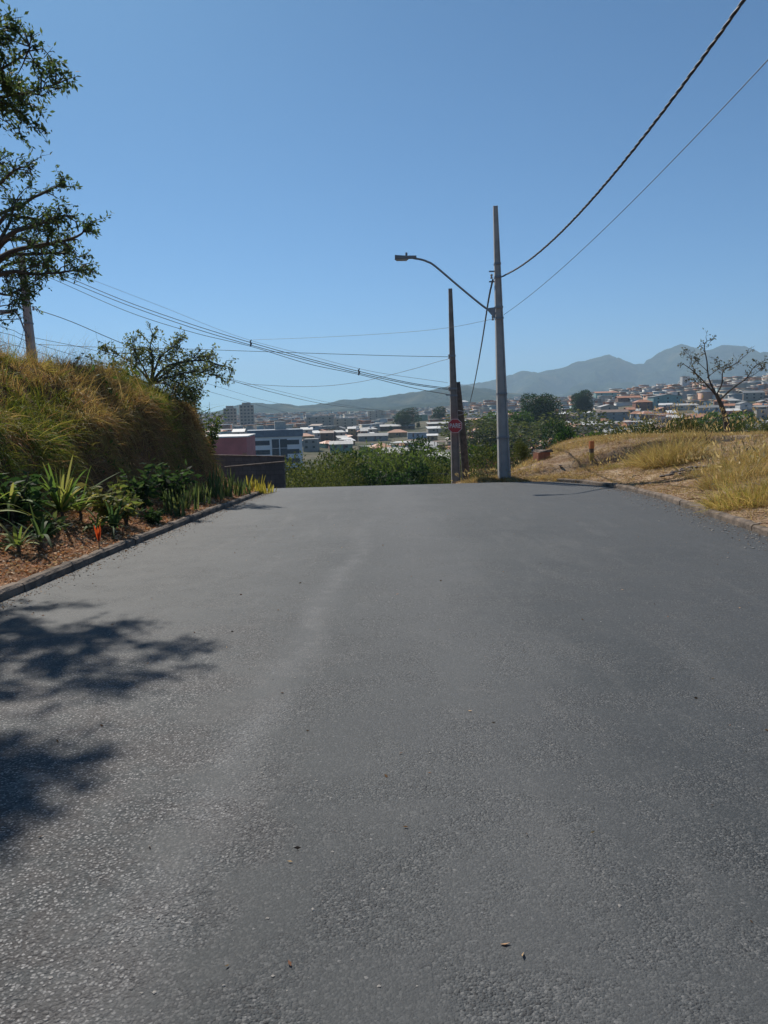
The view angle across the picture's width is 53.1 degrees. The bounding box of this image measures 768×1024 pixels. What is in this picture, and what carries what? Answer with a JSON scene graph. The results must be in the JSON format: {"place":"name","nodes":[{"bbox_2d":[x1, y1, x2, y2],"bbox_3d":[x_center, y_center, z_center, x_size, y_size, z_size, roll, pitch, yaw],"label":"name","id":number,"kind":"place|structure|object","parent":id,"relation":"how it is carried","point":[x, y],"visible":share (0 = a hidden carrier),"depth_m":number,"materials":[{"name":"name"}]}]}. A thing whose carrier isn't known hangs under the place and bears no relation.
{"place":"outdoors","nodes":[
{"label":"outdoors","id":0,"kind":"place"},
{"bbox_2d":[201,386,526,414],"bbox_3d":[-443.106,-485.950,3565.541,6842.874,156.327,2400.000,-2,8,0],"label":"hills","id":1,"kind":"structure","parent":0,"point":[424,399],"depth_m":3357.17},
{"bbox_2d":[0,482,767,1023],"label":"road","id":2,"kind":"structure","parent":0,"point":[646,768],"depth_m":3.49,"materials":[{"name":"grey asphalt"}]},
{"bbox_2d":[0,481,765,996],"bbox_3d":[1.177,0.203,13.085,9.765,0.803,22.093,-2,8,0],"label":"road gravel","id":3,"kind":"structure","parent":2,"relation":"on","point":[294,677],"depth_m":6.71,"materials":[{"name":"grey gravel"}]},
{"bbox_2d":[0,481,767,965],"bbox_3d":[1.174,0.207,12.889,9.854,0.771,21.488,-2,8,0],"label":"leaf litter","id":4,"kind":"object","parent":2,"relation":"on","point":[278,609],"visible":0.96,"depth_m":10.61,"materials":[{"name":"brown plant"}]},
{"bbox_2d":[0,361,767,585],"bbox_3d":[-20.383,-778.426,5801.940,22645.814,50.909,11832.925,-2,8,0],"label":"ground","id":5,"kind":"structure","parent":0,"point":[312,456],"depth_m":16.02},
{"bbox_2d":[0,524,46,551],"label":"strap leaf plant","id":6,"kind":"object","parent":5,"relation":"on","point":[18,541],"visible":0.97,"depth_m":9.30,"materials":[{"name":"green plant"}]},
{"bbox_2d":[18,256,36,357],"bbox_3d":[-12.486,-4.676,27.544,0.490,8.945,0.416,-2,8,0],"label":"utility pole","id":7,"kind":"object","parent":5,"relation":"on","point":[28,325],"visible":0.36,"depth_m":27.26,"materials":[{"name":"concrete"}]},
{"bbox_2d":[0,503,69,548],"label":"strap leaf plant","id":8,"kind":"object","parent":5,"relation":"on","point":[40,535],"visible":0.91,"depth_m":9.68,"materials":[{"name":"green plant"}]},
{"bbox_2d":[0,0,82,151],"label":"tree","id":9,"kind":"object","parent":5,"relation":"on","point":[10,86],"visible":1,"depth_m":10.57,"materials":[{"name":"green plant"}]},
{"bbox_2d":[0,145,110,314],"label":"tree","id":10,"kind":"object","parent":5,"relation":"on","point":[57,218],"visible":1,"depth_m":20.86,"materials":[{"name":"green plant"}]},
{"bbox_2d":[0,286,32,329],"bbox_3d":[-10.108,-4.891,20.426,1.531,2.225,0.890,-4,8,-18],"label":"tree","id":11,"kind":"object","parent":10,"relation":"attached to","point":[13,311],"visible":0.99,"depth_m":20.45,"materials":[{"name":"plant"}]},
{"bbox_2d":[15,456,120,519],"bbox_3d":[-4.833,-0.348,11.571,1.992,1.028,1.523,-2,8,0],"label":"strap leaf plant","id":12,"kind":"object","parent":5,"relation":"on","point":[62,505],"visible":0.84,"depth_m":11.44,"materials":[{"name":"green leaf"}]},
{"bbox_2d":[39,467,107,522],"bbox_3d":[-4.841,-0.258,11.808,1.252,0.908,1.437,-2,8,0],"label":"strap leaf plant","id":13,"kind":"object","parent":5,"relation":"on","point":[80,508],"visible":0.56,"depth_m":11.78,"materials":[{"name":"green plant"}]},
{"bbox_2d":[82,510,126,532],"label":"strap leaf plant","id":14,"kind":"object","parent":5,"relation":"on","point":[98,524],"visible":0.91,"depth_m":11.54,"materials":[{"name":"green plant"}]},
{"bbox_2d":[0,328,225,531],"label":"bank grass","id":15,"kind":"structure","parent":5,"relation":"on","point":[24,424],"depth_m":15.15,"materials":[{"name":"green plant"}]},
{"bbox_2d":[0,403,255,586],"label":"mulch","id":16,"kind":"object","parent":5,"relation":"on","point":[168,516],"visible":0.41,"depth_m":10.81,"materials":[{"name":"brown plant"}]},
{"bbox_2d":[0,470,59,526],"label":"leafy shrub","id":17,"kind":"object","parent":16,"relation":"on","point":[36,495],"visible":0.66,"depth_m":10.45,"materials":[{"name":"green plant"}]},
{"bbox_2d":[0,481,59,526],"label":"strap leaf plant","id":18,"kind":"object","parent":16,"relation":"on","point":[14,497],"visible":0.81,"depth_m":10.28,"materials":[{"name":"green plant"}]},
{"bbox_2d":[18,511,69,537],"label":"leafy shrub","id":19,"kind":"object","parent":16,"relation":"on","point":[38,521],"visible":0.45,"depth_m":10.40,"materials":[{"name":"green plant"}]},
{"bbox_2d":[76,476,139,526],"bbox_3d":[-4.296,-0.147,12.027,0.772,0.852,0.918,2,8,24],"label":"leafy shrub","id":20,"kind":"object","parent":16,"relation":"on","point":[101,506],"visible":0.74,"depth_m":11.96,"materials":[{"name":"green plant"}]},
{"bbox_2d":[99,499,132,538],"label":"strap leaf plant","id":21,"kind":"object","parent":16,"relation":"on","point":[113,517],"visible":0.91,"depth_m":11.63,"materials":[{"name":"green plant"}]},
{"bbox_2d":[113,484,143,524],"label":"leafy shrub","id":22,"kind":"object","parent":16,"relation":"on","point":[126,516],"visible":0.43,"depth_m":12.59,"materials":[{"name":"green plant"}]},
{"bbox_2d":[142,459,202,505],"bbox_3d":[-4.170,-0.533,15.090,1.062,1.027,0.780,-7,9,-34],"label":"leafy shrub","id":23,"kind":"object","parent":16,"relation":"on","point":[167,484],"visible":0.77,"depth_m":15.02,"materials":[{"name":"green plant"}]},
{"bbox_2d":[0,489,266,601],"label":"kerb","id":24,"kind":"structure","parent":5,"relation":"on","point":[9,590],"depth_m":10.05,"materials":[{"name":"concrete"}]},
{"bbox_2d":[116,458,163,511],"bbox_3d":[-4.399,-0.456,13.920,0.858,1.019,0.799,-5,8,-22],"label":"leafy shrub","id":25,"kind":"object","parent":5,"relation":"on","point":[144,490],"visible":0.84,"depth_m":13.87,"materials":[{"name":"green plant"}]},
{"bbox_2d":[135,507,166,523],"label":"leafy shrub","id":26,"kind":"object","parent":5,"relation":"on","point":[151,516],"visible":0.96,"depth_m":13.17,"materials":[{"name":"green plant"}]},
{"bbox_2d":[86,321,238,407],"bbox_3d":[-5.791,-3.796,20.023,4.186,2.366,2.245,-2,8,0],"label":"tree","id":27,"kind":"object","parent":5,"relation":"on","point":[166,369],"visible":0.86,"depth_m":19.88,"materials":[{"name":"green plant"}]},
{"bbox_2d":[162,484,188,516],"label":"sword leaf plant","id":28,"kind":"object","parent":5,"relation":"on","point":[171,507],"visible":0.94,"depth_m":14.54,"materials":[{"name":"green plant"}]},
{"bbox_2d":[175,482,198,509],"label":"sword leaf plant","id":29,"kind":"object","parent":5,"relation":"on","point":[187,501],"visible":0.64,"depth_m":15.65,"materials":[{"name":"green plant"}]},
{"bbox_2d":[170,350,206,414],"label":"leafy shrub","id":30,"kind":"object","parent":5,"relation":"on","point":[194,382],"visible":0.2,"depth_m":21.16,"materials":[{"name":"green plant"}]},
{"bbox_2d":[187,480,211,504],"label":"sword leaf plant","id":31,"kind":"object","parent":5,"relation":"on","point":[201,496],"visible":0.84,"depth_m":16.88,"materials":[{"name":"green plant"}]},
{"bbox_2d":[194,406,227,456],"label":"leafy shrub","id":32,"kind":"object","parent":5,"relation":"on","point":[213,429],"visible":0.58,"depth_m":21.52,"materials":[{"name":"green plant"}]},
{"bbox_2d":[200,463,224,499],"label":"sword leaf plant","id":33,"kind":"object","parent":5,"relation":"on","point":[220,493],"visible":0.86,"depth_m":18.02,"materials":[{"name":"green plant"}]},
{"bbox_2d":[211,469,235,497],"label":"sword leaf plant","id":34,"kind":"object","parent":5,"relation":"on","point":[227,491],"visible":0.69,"depth_m":18.88,"materials":[{"name":"green plant"}]},
{"bbox_2d":[223,406,236,424],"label":"tower block","id":35,"kind":"structure","parent":5,"relation":"on","point":[231,415],"depth_m":714.10,"materials":[{"name":"grey concrete"}]},
{"bbox_2d":[206,434,255,454],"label":"pink building","id":36,"kind":"structure","parent":5,"relation":"on","point":[234,444],"depth_m":94.76,"materials":[{"name":"pink paint"}]},
{"bbox_2d":[239,402,253,425],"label":"tower block","id":37,"kind":"structure","parent":5,"relation":"on","point":[246,412],"depth_m":694.12,"materials":[{"name":"grey concrete"}]},
{"bbox_2d":[214,455,285,487],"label":"block wall","id":38,"kind":"structure","parent":5,"relation":"on","point":[232,460],"depth_m":36.97,"materials":[{"name":"concrete"}]},
{"bbox_2d":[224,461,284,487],"bbox_3d":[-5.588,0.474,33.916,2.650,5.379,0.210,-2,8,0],"label":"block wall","id":39,"kind":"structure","parent":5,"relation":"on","point":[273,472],"depth_m":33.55,"materials":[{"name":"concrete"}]},
{"bbox_2d":[247,421,302,472],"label":"office block","id":40,"kind":"structure","parent":5,"relation":"on","point":[280,439],"depth_m":249.38,"materials":[{"name":"blue concrete"}]},
{"bbox_2d":[285,467,332,487],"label":"shrub","id":41,"kind":"object","parent":5,"relation":"on","point":[295,484],"visible":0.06,"depth_m":44.22,"materials":[{"name":"green plant"}]},
{"bbox_2d":[303,438,319,451],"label":"house","id":42,"kind":"structure","parent":5,"relation":"on","point":[310,444],"depth_m":378.97,"materials":[{"name":"grey concrete"}]},
{"bbox_2d":[306,414,333,426],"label":"house","id":43,"kind":"structure","parent":5,"relation":"on","point":[324,420],"depth_m":654.76,"materials":[{"name":"grey concrete"}]},
{"bbox_2d":[284,450,359,487],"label":"shrub","id":44,"kind":"object","parent":5,"relation":"on","point":[318,468],"visible":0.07,"depth_m":65.39,"materials":[{"name":"green plant"}]},
{"bbox_2d":[285,455,370,487],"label":"shrub","id":45,"kind":"object","parent":5,"relation":"on","point":[340,467],"visible":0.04,"depth_m":52.95,"materials":[{"name":"green plant"}]},
{"bbox_2d":[304,466,366,486],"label":"shrub","id":46,"kind":"object","parent":5,"relation":"on","point":[341,474],"visible":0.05,"depth_m":46.94,"materials":[{"name":"green plant"}]},
{"bbox_2d":[292,450,381,486],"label":"shrub","id":47,"kind":"object","parent":5,"relation":"on","point":[344,458],"visible":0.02,"depth_m":70.64,"materials":[{"name":"green plant"}]},
{"bbox_2d":[329,440,352,452],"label":"house","id":48,"kind":"structure","parent":5,"relation":"on","point":[346,445],"depth_m":364.19,"materials":[{"name":"white concrete"}]},
{"bbox_2d":[334,416,356,428],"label":"house","id":49,"kind":"structure","parent":5,"relation":"on","point":[345,422],"depth_m":685.35,"materials":[{"name":"grey concrete"}]},
{"bbox_2d":[346,464,374,485],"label":"shrub","id":50,"kind":"object","parent":5,"relation":"on","point":[368,476],"visible":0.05,"depth_m":50.12,"materials":[{"name":"green plant"}]},
{"bbox_2d":[323,440,401,484],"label":"bamboo clump","id":51,"kind":"object","parent":5,"relation":"on","point":[378,459],"visible":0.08,"depth_m":99.83,"materials":[{"name":"green plant"}]},
{"bbox_2d":[357,433,388,440],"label":"house","id":52,"kind":"structure","parent":5,"relation":"on","point":[372,436],"depth_m":461.07,"materials":[{"name":"grey concrete"}]},
{"bbox_2d":[362,439,412,473],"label":"bamboo clump","id":53,"kind":"object","parent":5,"relation":"on","point":[383,451],"visible":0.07,"depth_m":104.65,"materials":[{"name":"green plant"}]},
{"bbox_2d":[367,469,419,485],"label":"shrub","id":54,"kind":"object","parent":5,"relation":"on","point":[397,480],"visible":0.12,"depth_m":55.74,"materials":[{"name":"green plant"}]},
{"bbox_2d":[380,424,414,430],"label":"house","id":55,"kind":"structure","parent":5,"relation":"on","point":[385,427],"depth_m":606.18,"materials":[{"name":"white concrete"}]},
{"bbox_2d":[391,412,410,429],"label":"tree","id":56,"kind":"object","parent":5,"relation":"on","point":[401,421],"visible":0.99,"depth_m":593.56,"materials":[{"name":"green plant"}]},
{"bbox_2d":[368,442,434,484],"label":"bamboo clump","id":57,"kind":"object","parent":5,"relation":"on","point":[391,467],"visible":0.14,"depth_m":96.79,"materials":[{"name":"green plant"}]},
{"bbox_2d":[396,407,421,423],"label":"tree","id":58,"kind":"object","parent":5,"relation":"on","point":[410,411],"visible":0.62,"depth_m":611.84,"materials":[{"name":"green plant"}]},
{"bbox_2d":[389,460,436,484],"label":"bush","id":59,"kind":"object","parent":5,"relation":"on","point":[422,466],"visible":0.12,"depth_m":57.18,"materials":[{"name":"green plant"}]},
{"bbox_2d":[399,435,435,470],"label":"tree","id":60,"kind":"object","parent":5,"relation":"on","point":[415,444],"visible":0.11,"depth_m":99.52,"materials":[{"name":"green plant"}]},
{"bbox_2d":[395,441,449,477],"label":"bamboo clump","id":61,"kind":"object","parent":5,"relation":"on","point":[422,454],"visible":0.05,"depth_m":92.31,"materials":[{"name":"green plant"}]},
{"bbox_2d":[427,464,450,483],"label":"shrub","id":62,"kind":"object","parent":5,"relation":"on","point":[438,477],"visible":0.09,"depth_m":45.09,"materials":[{"name":"green plant"}]},
{"bbox_2d":[402,438,480,481],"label":"bamboo clump","id":63,"kind":"object","parent":5,"relation":"on","point":[443,453],"visible":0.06,"depth_m":87.42,"materials":[{"name":"green plant"}]},
{"bbox_2d":[401,455,489,483],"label":"shrub","id":64,"kind":"object","parent":5,"relation":"on","point":[442,467],"visible":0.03,"depth_m":62.47,"materials":[{"name":"green plant"}]},
{"bbox_2d":[446,288,460,483],"bbox_3d":[2.392,-4.179,26.690,0.489,6.964,0.313,-2,8,0],"label":"utility pole","id":65,"kind":"object","parent":5,"relation":"on","point":[455,451],"visible":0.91,"depth_m":26.63,"materials":[{"name":"concrete"}]},
{"bbox_2d":[38,344,445,356],"bbox_3d":[-5.012,-5.729,27.385,14.604,0.896,0.855,-1,8,4],"label":"power cable","id":66,"kind":"object","parent":65,"relation":"attached to","point":[266,351],"visible":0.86,"depth_m":27.44,"materials":[{"name":"rubber"}]},
{"bbox_2d":[41,265,444,387],"bbox_3d":[-5.155,-6.706,27.446,14.879,4.992,1.234,-1,8,4],"label":"power cable","id":67,"kind":"object","parent":65,"relation":"attached to","point":[251,342],"visible":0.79,"depth_m":27.60,"materials":[{"name":"rubber"}]},
{"bbox_2d":[48,277,443,393],"bbox_3d":[-5.185,-6.596,27.461,14.937,5.207,1.228,-1,8,4],"label":"power cable","id":68,"kind":"object","parent":65,"relation":"attached to","point":[244,344],"visible":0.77,"depth_m":27.67,"materials":[{"name":"rubber"}]},
{"bbox_2d":[55,276,447,389],"bbox_3d":[-5.153,-6.697,27.536,14.881,5.034,1.311,-1,8,3],"label":"power cable","id":69,"kind":"object","parent":65,"relation":"attached to","point":[252,345],"visible":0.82,"depth_m":27.71,"materials":[{"name":"rubber"}]},
{"bbox_2d":[448,419,461,432],"bbox_3d":[2.446,-2.966,26.457,0.490,0.490,0.044,-2,8,0],"label":"stop sign","id":70,"kind":"object","parent":65,"relation":"attached to","point":[454,425],"visible":1,"depth_m":26.44,"materials":[{"name":"metal"}]},
{"bbox_2d":[457,382,469,479],"bbox_3d":[2.965,-2.737,29.324,0.729,4.425,0.469,-2,8,0],"label":"wooden pole","id":71,"kind":"object","parent":5,"relation":"on","point":[463,450],"visible":0.54,"depth_m":29.30,"materials":[{"name":"brown wood"}]},
{"bbox_2d":[422,440,518,483],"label":"shrub","id":72,"kind":"object","parent":5,"relation":"on","point":[488,450],"visible":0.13,"depth_m":64.14,"materials":[{"name":"green plant"}]},
{"bbox_2d":[199,373,767,433],"bbox_3d":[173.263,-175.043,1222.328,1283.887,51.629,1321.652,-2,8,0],"label":"distant town","id":73,"kind":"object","parent":5,"relation":"on","point":[363,420],"visible":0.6,"depth_m":702.24},
{"bbox_2d":[489,205,510,477],"bbox_3d":[3.694,-5.167,24.515,0.671,8.833,0.430,-2,8,0],"label":"utility pole","id":74,"kind":"object","parent":5,"relation":"on","point":[503,455],"visible":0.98,"depth_m":24.54,"materials":[{"name":"concrete"}]},
{"bbox_2d":[395,252,495,318],"bbox_3d":[1.946,-7.072,24.034,3.190,2.062,0.276,-2,8,-2],"label":"street lamp","id":75,"kind":"object","parent":74,"relation":"attached to","point":[406,257],"visible":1,"depth_m":23.93,"materials":[{"name":"galvanised steel"},{"name":"glass"}]},
{"bbox_2d":[502,0,745,276],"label":"power cable","id":76,"kind":"object","parent":74,"relation":"attached to","point":[716,38],"visible":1,"depth_m":12.57,"materials":[{"name":"rubber"}]},
{"bbox_2d":[504,60,767,314],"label":"wire","id":77,"kind":"object","parent":74,"relation":"attached to","point":[659,173],"visible":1,"depth_m":12.32,"materials":[{"name":"rubber"}]},
{"bbox_2d":[482,410,542,445],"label":"tree","id":78,"kind":"object","parent":5,"relation":"on","point":[514,416],"visible":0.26,"depth_m":254.90,"materials":[{"name":"green plant"}]},
{"bbox_2d":[512,438,532,462],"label":"shrub","id":79,"kind":"object","parent":5,"relation":"on","point":[521,453],"visible":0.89,"depth_m":35.79,"materials":[{"name":"green plant"}]},
{"bbox_2d":[433,409,625,454],"bbox_3d":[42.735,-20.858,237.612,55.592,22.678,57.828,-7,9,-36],"label":"shrub","id":80,"kind":"object","parent":5,"relation":"on","point":[483,427],"visible":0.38,"depth_m":230.77,"materials":[{"name":"green plant"}]},
{"bbox_2d":[518,392,546,432],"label":"tree","id":81,"kind":"object","parent":5,"relation":"on","point":[529,407],"visible":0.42,"depth_m":333.67,"materials":[{"name":"green plant"}]},
{"bbox_2d":[533,449,553,460],"bbox_3d":[5.581,-1.893,26.827,0.639,0.616,0.490,-3,8,-14],"label":"brick stump","id":82,"kind":"object","parent":5,"relation":"on","point":[538,455],"visible":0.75,"depth_m":26.61,"materials":[{"name":"brick"}]},
{"bbox_2d":[534,393,565,431],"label":"tree","id":83,"kind":"object","parent":5,"relation":"on","point":[552,406],"visible":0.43,"depth_m":335.06,"materials":[{"name":"green plant"}]},
{"bbox_2d":[541,418,574,449],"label":"tree","id":84,"kind":"object","parent":5,"relation":"on","point":[558,427],"visible":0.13,"depth_m":119.24,"materials":[{"name":"green plant"}]},
{"bbox_2d":[569,393,587,420],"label":"tree","id":85,"kind":"object","parent":5,"relation":"on","point":[575,406],"visible":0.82,"depth_m":513.27,"materials":[{"name":"green plant"}]},
{"bbox_2d":[573,389,594,419],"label":"tree","id":86,"kind":"object","parent":5,"relation":"on","point":[587,393],"visible":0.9,"depth_m":510.64,"materials":[{"name":"green plant"}]},
{"bbox_2d":[451,430,767,526],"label":"dry grass","id":87,"kind":"structure","parent":5,"relation":"on","point":[568,447],"depth_m":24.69,"materials":[{"name":"yellow plant"}]},
{"bbox_2d":[607,417,658,435],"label":"shrub","id":88,"kind":"object","parent":5,"relation":"on","point":[640,425],"visible":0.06,"depth_m":46.10,"materials":[{"name":"green plant"}]},
{"bbox_2d":[632,399,652,410],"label":"house","id":89,"kind":"structure","parent":5,"relation":"on","point":[644,404],"depth_m":565.90,"materials":[{"name":"brick"}]},
{"bbox_2d":[604,422,695,466],"bbox_3d":[7.877,-1.774,22.909,2.413,1.896,3.055,-2,8,0],"label":"grass clump","id":90,"kind":"object","parent":5,"relation":"on","point":[627,460],"visible":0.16,"depth_m":23.11,"materials":[{"name":"yellow plant"}]},
{"bbox_2d":[557,478,767,535],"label":"kerb","id":91,"kind":"structure","parent":5,"relation":"on","point":[741,522],"depth_m":14.59,"materials":[{"name":"concrete"}]},
{"bbox_2d":[647,394,681,408],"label":"house","id":92,"kind":"structure","parent":5,"relation":"on","point":[656,400],"depth_m":564.29,"materials":[{"name":"white concrete"}]},
{"bbox_2d":[587,395,749,475],"bbox_3d":[7.982,-1.452,21.543,4.213,3.611,4.114,-2,8,0],"label":"grass clump","id":93,"kind":"object","parent":5,"relation":"on","point":[657,458],"visible":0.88,"depth_m":21.19,"materials":[{"name":"yellow plant"}]},
{"bbox_2d":[647,412,705,433],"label":"shrub","id":94,"kind":"object","parent":5,"relation":"on","point":[688,422],"visible":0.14,"depth_m":43.81,"materials":[{"name":"green plant"}]},
{"bbox_2d":[653,407,730,447],"bbox_3d":[10.104,-2.444,25.021,2.528,1.970,2.346,-2,8,0],"label":"grass clump","id":95,"kind":"object","parent":5,"relation":"on","point":[690,433],"visible":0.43,"depth_m":25.06,"materials":[{"name":"yellow plant"}]},
{"bbox_2d":[693,405,720,412],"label":"house","id":96,"kind":"structure","parent":5,"relation":"on","point":[714,408],"depth_m":510.13,"materials":[{"name":"white concrete"}]},
{"bbox_2d":[673,446,741,478],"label":"grass clump","id":97,"kind":"object","parent":5,"relation":"on","point":[699,473],"visible":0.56,"depth_m":18.03,"materials":[{"name":"yellow plant"}]},
{"bbox_2d":[672,434,767,513],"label":"grass clump","id":98,"kind":"object","parent":5,"relation":"on","point":[737,497],"visible":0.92,"depth_m":13.25,"materials":[{"name":"yellow plant"}]},
{"bbox_2d":[675,430,767,489],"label":"grass clump","id":99,"kind":"object","parent":5,"relation":"on","point":[734,473],"visible":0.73,"depth_m":15.98,"materials":[{"name":"yellow plant"}]},
{"bbox_2d":[677,328,767,431],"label":"tree","id":100,"kind":"object","parent":5,"relation":"on","point":[721,405],"visible":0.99,"depth_m":32.58,"materials":[{"name":"brown plant"}]},
{"bbox_2d":[693,410,756,432],"bbox_3d":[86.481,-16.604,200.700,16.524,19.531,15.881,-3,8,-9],"label":"shrub","id":101,"kind":"object","parent":5,"relation":"on","point":[734,416],"visible":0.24,"depth_m":198.31,"materials":[{"name":"green plant"}]},
{"bbox_2d":[693,407,767,466],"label":"grass clump","id":102,"kind":"object","parent":5,"relation":"on","point":[751,452],"visible":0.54,"depth_m":18.01,"materials":[{"name":"yellow plant"}]},
{"bbox_2d":[0,0,767,412],"label":"sky","id":103,"kind":"structure","parent":0,"point":[262,169],"materials":[{"name":"blue"}]},
{"bbox_2d":[446,344,767,396],"bbox_3d":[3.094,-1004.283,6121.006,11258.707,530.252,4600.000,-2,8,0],"label":"mountains","id":104,"kind":"structure","parent":0,"point":[603,373],"depth_m":5696.27,"materials":[{"name":"grey stone"}]},
{"bbox_2d":[592,409,629,421],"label":"house","id":105,"kind":"structure","parent":0,"point":[618,414],"depth_m":493.07,"materials":[{"name":"white concrete"}]},
{"bbox_2d":[738,390,765,400],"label":"house","id":106,"kind":"structure","parent":0,"point":[752,395],"depth_m":576.63,"materials":[{"name":"white concrete"}]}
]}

